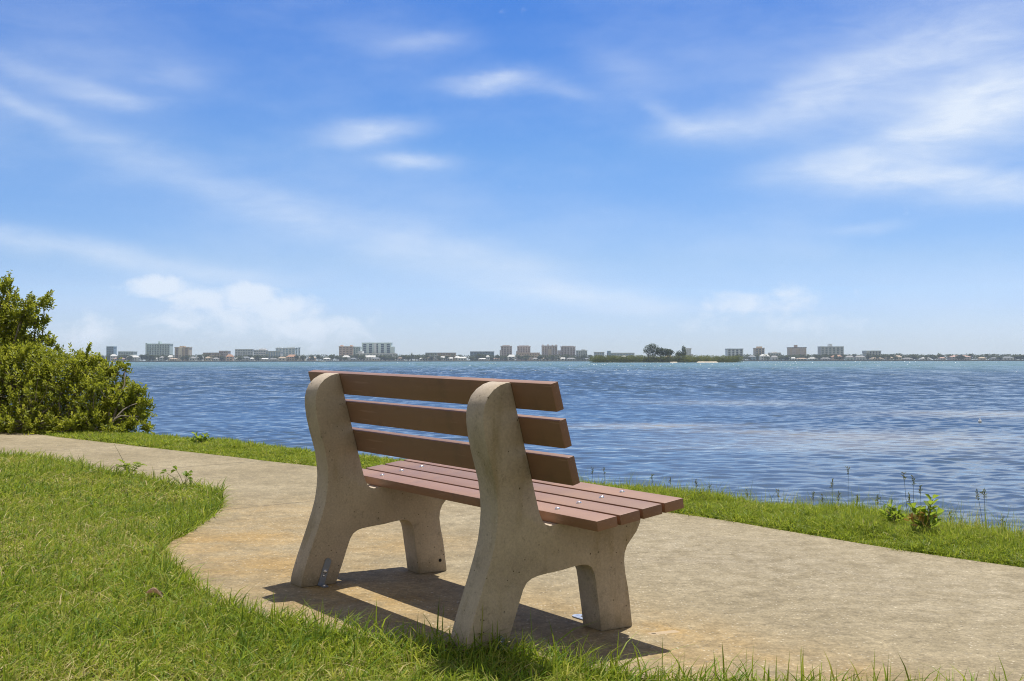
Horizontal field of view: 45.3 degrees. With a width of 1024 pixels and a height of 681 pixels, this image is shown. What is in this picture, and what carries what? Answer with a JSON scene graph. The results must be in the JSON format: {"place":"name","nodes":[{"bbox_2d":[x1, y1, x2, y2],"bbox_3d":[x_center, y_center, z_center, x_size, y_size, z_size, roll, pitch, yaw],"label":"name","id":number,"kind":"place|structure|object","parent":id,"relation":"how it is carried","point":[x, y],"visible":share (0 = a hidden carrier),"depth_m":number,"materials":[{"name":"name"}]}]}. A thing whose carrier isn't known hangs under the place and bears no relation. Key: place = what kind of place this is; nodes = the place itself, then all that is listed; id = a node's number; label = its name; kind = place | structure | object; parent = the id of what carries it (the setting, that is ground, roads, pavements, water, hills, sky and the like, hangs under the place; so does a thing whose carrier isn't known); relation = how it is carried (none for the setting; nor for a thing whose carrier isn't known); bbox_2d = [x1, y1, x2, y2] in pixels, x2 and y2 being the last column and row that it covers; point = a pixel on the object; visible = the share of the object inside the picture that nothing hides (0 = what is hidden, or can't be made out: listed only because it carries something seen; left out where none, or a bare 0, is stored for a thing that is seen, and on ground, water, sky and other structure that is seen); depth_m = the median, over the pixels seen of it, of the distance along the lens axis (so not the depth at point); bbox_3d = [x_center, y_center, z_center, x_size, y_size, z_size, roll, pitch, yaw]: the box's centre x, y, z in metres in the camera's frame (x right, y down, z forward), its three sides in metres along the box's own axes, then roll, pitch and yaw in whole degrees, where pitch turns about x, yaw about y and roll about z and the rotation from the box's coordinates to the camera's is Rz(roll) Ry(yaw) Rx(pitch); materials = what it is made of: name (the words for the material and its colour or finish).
{"place":"outdoors","nodes":[
{"label":"outdoors","id":0,"kind":"place"},
{"bbox_2d":[145,341,172,360],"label":"apartment tower","id":1,"kind":"structure","parent":0,"point":[159,348],"depth_m":1779.86,"materials":[{"name":"green paint"}]},
{"bbox_2d":[0,447,1023,680],"bbox_3d":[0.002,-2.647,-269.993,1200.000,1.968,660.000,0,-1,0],"label":"ground","id":2,"kind":"structure","parent":0,"point":[146,620],"depth_m":4.23,"materials":[{"name":"green plant"}]},
{"bbox_2d":[0,270,65,404],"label":"shore tree","id":3,"kind":"object","parent":2,"relation":"on","point":[15,323],"visible":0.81,"depth_m":15.38,"materials":[{"name":"green plant"}]},
{"bbox_2d":[0,337,156,434],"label":"shore shrub","id":4,"kind":"object","parent":2,"relation":"on","point":[31,382],"visible":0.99,"depth_m":14.10,"materials":[{"name":"green plant"}]},
{"bbox_2d":[114,444,146,470],"bbox_3d":[-2.955,0.929,9.489,0.247,0.254,0.080,0,-1,0],"label":"feathery weed","id":5,"kind":"object","parent":2,"relation":"on","point":[124,466],"visible":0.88,"depth_m":9.49,"materials":[{"name":"green plant"}]},
{"bbox_2d":[147,588,163,597],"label":"dead leaf","id":6,"kind":"object","parent":2,"relation":"on","point":[152,590],"visible":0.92,"depth_m":4.86,"materials":[{"name":"brown plant"}]},
{"bbox_2d":[160,465,192,485],"bbox_3d":[-2.371,0.969,8.650,0.240,0.175,0.062,0,-1,0],"label":"round leaf weed","id":7,"kind":"object","parent":2,"relation":"on","point":[186,473],"visible":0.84,"depth_m":8.66,"materials":[{"name":"green plant"}]},
{"bbox_2d":[189,432,212,442],"bbox_3d":[-3.110,0.994,12.281,0.249,0.156,0.137,0,-1,0],"label":"leafy weed","id":8,"kind":"object","parent":2,"relation":"on","point":[200,438],"visible":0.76,"depth_m":12.27,"materials":[{"name":"green plant"}]},
{"bbox_2d":[878,499,905,524],"bbox_3d":[2.145,0.987,6.913,0.150,0.173,0.108,0,-1,0],"label":"mangrove seedling","id":9,"kind":"object","parent":2,"relation":"on","point":[894,511],"visible":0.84,"depth_m":6.91,"materials":[{"name":"green plant"}]},
{"bbox_2d":[910,475,916,502],"bbox_3d":[2.550,1.146,7.801,0.051,0.582,0.023,0,-1,-23],"label":"seed stalk","id":10,"kind":"object","parent":2,"relation":"on","point":[913,487],"visible":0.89,"depth_m":7.80,"materials":[{"name":"plant"}]},
{"bbox_2d":[904,511,936,532],"bbox_3d":[2.186,0.982,6.601,0.163,0.176,0.141,1,-1,-43],"label":"dry weed","id":11,"kind":"object","parent":2,"relation":"on","point":[912,517],"visible":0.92,"depth_m":6.56,"materials":[{"name":"brown plant"}]},
{"bbox_2d":[907,494,943,529],"bbox_3d":[2.223,0.945,6.598,0.189,0.252,0.146,-1,-1,38],"label":"mangrove seedling","id":12,"kind":"object","parent":2,"relation":"on","point":[931,520],"visible":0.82,"depth_m":6.58,"materials":[{"name":"green plant"}]},
{"bbox_2d":[980,488,985,507],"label":"seed stalk","id":13,"kind":"object","parent":2,"relation":"on","point":[982,492],"visible":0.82,"depth_m":7.08,"materials":[{"name":"plant"}]},
{"bbox_2d":[0,432,1023,680],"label":"path","id":14,"kind":"structure","parent":0,"point":[708,588],"depth_m":5.14,"materials":[{"name":"beige concrete"}]},
{"bbox_2d":[291,370,683,650],"bbox_3d":[-0.224,0.583,4.819,0.753,0.898,1.830,1,0,-34],"label":"park bench","id":15,"kind":"object","parent":14,"relation":"on","point":[541,513],"visible":0.97,"depth_m":4.42,"materials":[{"name":"concrete"}]},
{"bbox_2d":[0,419,1023,567],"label":"shore grass","id":16,"kind":"structure","parent":0,"point":[874,526],"depth_m":7.16,"materials":[{"name":"green plant"}]},
{"bbox_2d":[0,0,1023,360],"label":"sky","id":17,"kind":"structure","parent":0,"point":[419,177],"materials":[{"name":"blue"}]},
{"bbox_2d":[5,361,1023,530],"bbox_3d":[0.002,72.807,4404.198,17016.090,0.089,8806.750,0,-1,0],"label":"water","id":18,"kind":"structure","parent":0,"point":[804,429],"depth_m":30.54,"materials":[{"name":"blue liquid"}]},
{"bbox_2d":[99,360,1023,361],"bbox_3d":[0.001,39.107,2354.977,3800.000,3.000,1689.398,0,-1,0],"label":"shore","id":19,"kind":"structure","parent":0,"point":[553,360],"depth_m":1650.07,"materials":[{"name":"stone"}]},
{"bbox_2d":[106,346,116,360],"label":"apartment tower","id":20,"kind":"structure","parent":19,"relation":"on","point":[111,349],"depth_m":1759.95,"materials":[{"name":"blue glass"}]},
{"bbox_2d":[110,354,116,360],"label":"shore house","id":21,"kind":"structure","parent":19,"relation":"on","point":[112,356],"depth_m":1685.36,"materials":[{"name":"white paint"}]},
{"bbox_2d":[118,351,137,358],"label":"office block","id":22,"kind":"structure","parent":19,"relation":"on","point":[122,353],"depth_m":1739.79,"materials":[{"name":"green paint"}]},
{"bbox_2d":[126,355,139,360],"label":"shore house","id":23,"kind":"structure","parent":19,"relation":"on","point":[136,358],"depth_m":1688.99,"materials":[{"name":"white paint"}]},
{"bbox_2d":[174,346,191,360],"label":"apartment tower","id":24,"kind":"structure","parent":19,"relation":"on","point":[181,351],"depth_m":1739.83,"materials":[{"name":"beige paint"}]},
{"bbox_2d":[203,353,220,360],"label":"apartment block","id":25,"kind":"structure","parent":19,"relation":"on","point":[217,355],"depth_m":1719.79,"materials":[{"name":"beige paint"}]},
{"bbox_2d":[219,351,230,360],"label":"apartment block","id":26,"kind":"structure","parent":19,"relation":"on","point":[224,353],"depth_m":1729.77,"materials":[{"name":"pink paint"}]},
{"bbox_2d":[226,354,233,360],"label":"shore house","id":27,"kind":"structure","parent":19,"relation":"on","point":[229,357],"depth_m":1682.52,"materials":[{"name":"pink paint"}]},
{"bbox_2d":[235,349,255,357],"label":"office block","id":28,"kind":"structure","parent":19,"relation":"on","point":[242,352],"depth_m":1759.83,"materials":[{"name":"blue paint"}]},
{"bbox_2d":[241,356,249,360],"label":"shore house","id":29,"kind":"structure","parent":19,"relation":"on","point":[246,358],"depth_m":1679.31,"materials":[{"name":"grey paint"}]},
{"bbox_2d":[254,349,267,360],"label":"office block","id":30,"kind":"structure","parent":19,"relation":"on","point":[259,352],"depth_m":1769.90,"materials":[{"name":"white paint"}]},
{"bbox_2d":[257,358,268,360],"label":"shore house","id":31,"kind":"structure","parent":19,"relation":"on","point":[264,359],"depth_m":1677.86,"materials":[{"name":"white paint"}]},
{"bbox_2d":[265,351,282,358],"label":"hall","id":32,"kind":"structure","parent":19,"relation":"on","point":[275,353],"depth_m":1739.84,"materials":[{"name":"grey paint"}]},
{"bbox_2d":[278,357,286,360],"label":"shore house","id":33,"kind":"structure","parent":19,"relation":"on","point":[282,358],"depth_m":1671.50,"materials":[{"name":"beige paint"}]},
{"bbox_2d":[276,347,295,355],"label":"apartment block","id":34,"kind":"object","parent":19,"relation":"on","point":[289,351],"visible":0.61,"depth_m":1789.90,"materials":[{"name":"blue paint"}]},
{"bbox_2d":[286,355,297,360],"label":"shore house","id":35,"kind":"structure","parent":19,"relation":"on","point":[290,357],"depth_m":1680.03,"materials":[{"name":"beige paint"}]},
{"bbox_2d":[339,345,353,360],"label":"hotel","id":36,"kind":"structure","parent":19,"relation":"on","point":[345,350],"depth_m":1749.95,"materials":[{"name":"pink paint"}]},
{"bbox_2d":[365,355,375,360],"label":"shore house","id":37,"kind":"structure","parent":19,"relation":"on","point":[368,357],"depth_m":1679.69,"materials":[{"name":"white paint"}]},
{"bbox_2d":[371,357,380,360],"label":"shore house","id":38,"kind":"structure","parent":19,"relation":"on","point":[375,359],"depth_m":1671.20,"materials":[{"name":"beige paint"}]},
{"bbox_2d":[356,353,396,360],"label":"podium","id":39,"kind":"object","parent":19,"relation":"on","point":[387,354],"visible":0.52,"depth_m":1734.53,"materials":[{"name":"white paint"}]},
{"bbox_2d":[353,347,363,354],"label":"apartment tower","id":40,"kind":"structure","parent":39,"relation":"on","point":[357,350],"depth_m":1739.92,"materials":[{"name":"green paint"}]},
{"bbox_2d":[362,343,394,352],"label":"apartment tower","id":41,"kind":"structure","parent":19,"relation":"on","point":[377,348],"depth_m":1769.92,"materials":[{"name":"green paint"}]},
{"bbox_2d":[405,354,418,360],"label":"shade tree","id":42,"kind":"object","parent":19,"relation":"on","point":[413,356],"visible":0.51,"depth_m":1698.06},
{"bbox_2d":[425,353,437,360],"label":"apartment block","id":43,"kind":"structure","parent":19,"relation":"on","point":[435,354],"depth_m":1719.79,"materials":[{"name":"grey paint"}]},
{"bbox_2d":[438,353,455,360],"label":"apartment block","id":44,"kind":"structure","parent":19,"relation":"on","point":[445,354],"depth_m":1719.79,"materials":[{"name":"beige paint"}]},
{"bbox_2d":[457,357,466,360],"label":"shore house","id":45,"kind":"structure","parent":19,"relation":"on","point":[461,358],"depth_m":1655.44,"materials":[{"name":"white paint"}]},
{"bbox_2d":[470,351,493,360],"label":"apartment block","id":46,"kind":"structure","parent":19,"relation":"on","point":[473,353],"depth_m":1759.81,"materials":[{"name":"concrete"}]},
{"bbox_2d":[500,345,511,359],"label":"apartment tower","id":47,"kind":"structure","parent":19,"relation":"on","point":[505,350],"depth_m":1759.69,"materials":[{"name":"pink paint"}]},
{"bbox_2d":[507,355,514,359],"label":"shore house","id":48,"kind":"structure","parent":19,"relation":"on","point":[511,356],"depth_m":1664.48,"materials":[{"name":"white paint"}]},
{"bbox_2d":[516,345,530,352],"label":"apartment tower","id":49,"kind":"structure","parent":19,"relation":"on","point":[523,348],"depth_m":1759.92,"materials":[{"name":"pink paint"}]},
{"bbox_2d":[516,353,539,359],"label":"podium","id":50,"kind":"object","parent":19,"relation":"on","point":[530,354],"visible":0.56,"depth_m":1724.88,"materials":[{"name":"pink paint"}]},
{"bbox_2d":[70,353,1021,360],"bbox_3d":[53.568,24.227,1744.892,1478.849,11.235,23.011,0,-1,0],"label":"wood","id":51,"kind":"object","parent":19,"relation":"on","point":[747,355],"visible":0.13,"depth_m":1741.18,"materials":[{"name":"green plant"}]},
{"bbox_2d":[542,344,557,359],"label":"apartment tower","id":52,"kind":"structure","parent":19,"relation":"on","point":[548,349],"depth_m":1749.91,"materials":[{"name":"pink paint"}]},
{"bbox_2d":[576,349,586,359],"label":"apartment block","id":53,"kind":"structure","parent":19,"relation":"on","point":[581,352],"depth_m":1739.83,"materials":[{"name":"grey paint"}]},
{"bbox_2d":[725,349,742,359],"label":"apartment tower","id":54,"kind":"structure","parent":19,"relation":"on","point":[730,352],"depth_m":1739.88,"materials":[{"name":"blue paint"}]},
{"bbox_2d":[753,346,764,359],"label":"apartment tower","id":55,"kind":"structure","parent":19,"relation":"on","point":[760,350],"depth_m":1749.93,"materials":[{"name":"beige paint"}]},
{"bbox_2d":[759,354,769,359],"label":"shore house","id":56,"kind":"structure","parent":19,"relation":"on","point":[761,356],"depth_m":1650.11,"materials":[{"name":"white paint"}]},
{"bbox_2d":[770,356,777,359],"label":"shore house","id":57,"kind":"structure","parent":19,"relation":"on","point":[773,357],"depth_m":1637.24,"materials":[{"name":"white paint"}]},
{"bbox_2d":[768,352,780,359],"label":"apartment block","id":58,"kind":"structure","parent":19,"relation":"on","point":[775,353],"depth_m":1739.84,"materials":[{"name":"white paint"}]},
{"bbox_2d":[787,345,806,355],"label":"apartment tower","id":59,"kind":"structure","parent":19,"relation":"on","point":[795,350],"depth_m":1749.93,"materials":[{"name":"beige paint"}]},
{"bbox_2d":[818,344,843,359],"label":"apartment tower","id":60,"kind":"structure","parent":19,"relation":"on","point":[829,349],"depth_m":1739.91,"materials":[{"name":"grey paint"}]},
{"bbox_2d":[831,355,842,359],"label":"shore house","id":61,"kind":"structure","parent":19,"relation":"on","point":[832,358],"depth_m":1655.79,"materials":[{"name":"pink paint"}]},
{"bbox_2d":[845,356,853,359],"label":"shore house","id":62,"kind":"structure","parent":19,"relation":"on","point":[849,357],"depth_m":1641.46,"materials":[{"name":"white paint"}]},
{"bbox_2d":[854,356,865,359],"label":"shore house","id":63,"kind":"structure","parent":19,"relation":"on","point":[859,357],"depth_m":1641.94,"materials":[{"name":"grey paint"}]},
{"bbox_2d":[862,351,880,359],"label":"apartment block","id":64,"kind":"structure","parent":19,"relation":"on","point":[865,353],"depth_m":1719.91,"materials":[{"name":"grey paint"}]},
{"bbox_2d":[869,357,883,359],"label":"shore house","id":65,"kind":"structure","parent":19,"relation":"on","point":[879,358],"depth_m":1643.89,"materials":[{"name":"beige paint"}]},
{"bbox_2d":[947,355,970,359],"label":"shore house","id":66,"kind":"structure","parent":19,"relation":"on","point":[953,357],"depth_m":1651.57,"materials":[{"name":"white paint"}]},
{"bbox_2d":[1001,357,1013,359],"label":"shore house","id":67,"kind":"structure","parent":19,"relation":"on","point":[1008,358],"depth_m":1651.00,"materials":[{"name":"white paint"}]},
{"bbox_2d":[557,346,575,359],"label":"apartment tower","id":68,"kind":"structure","parent":0,"point":[569,350],"depth_m":1759.88,"materials":[{"name":"pink paint"}]},
{"bbox_2d":[594,352,604,358],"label":"apartment block","id":69,"kind":"structure","parent":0,"point":[599,353],"depth_m":1769.55,"materials":[{"name":"grey paint"}]},
{"bbox_2d":[607,351,633,358],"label":"apartment block","id":70,"kind":"structure","parent":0,"point":[619,354],"depth_m":1759.79,"materials":[{"name":"grey paint"}]},
{"bbox_2d":[594,362,695,362],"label":"island","id":71,"kind":"structure","parent":0,"point":[644,362],"depth_m":770.38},
{"bbox_2d":[643,343,659,356],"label":"island tree","id":72,"kind":"object","parent":71,"relation":"on","point":[652,348],"visible":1,"depth_m":775.38,"materials":[{"name":"green plant"}]},
{"bbox_2d":[656,347,667,358],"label":"island tree","id":73,"kind":"object","parent":71,"relation":"on","point":[661,352],"visible":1,"depth_m":775.15,"materials":[{"name":"green plant"}]},
{"bbox_2d":[589,354,742,362],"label":"mangrove thicket","id":74,"kind":"object","parent":71,"relation":"on","point":[675,358],"visible":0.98,"depth_m":772.61,"materials":[{"name":"green plant"}]},
{"bbox_2d":[664,349,674,361],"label":"island tree","id":75,"kind":"object","parent":71,"relation":"on","point":[668,352],"visible":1,"depth_m":775.70,"materials":[{"name":"green plant"}]},
{"bbox_2d":[681,345,686,360],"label":"island tree","id":76,"kind":"object","parent":71,"relation":"on","point":[684,353],"visible":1,"depth_m":775.62,"materials":[{"name":"green plant"}]},
{"bbox_2d":[682,347,692,355],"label":"apartment tower","id":77,"kind":"structure","parent":0,"point":[688,351],"depth_m":1759.84,"materials":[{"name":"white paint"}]},
{"bbox_2d":[975,489,982,522],"bbox_3d":[2.670,1.064,7.026,0.071,0.432,0.034,1,-1,-45],"label":"seed stalk","id":78,"kind":"object","parent":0,"point":[977,500],"visible":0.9,"depth_m":7.03,"materials":[{"name":"plant"}]}
]}

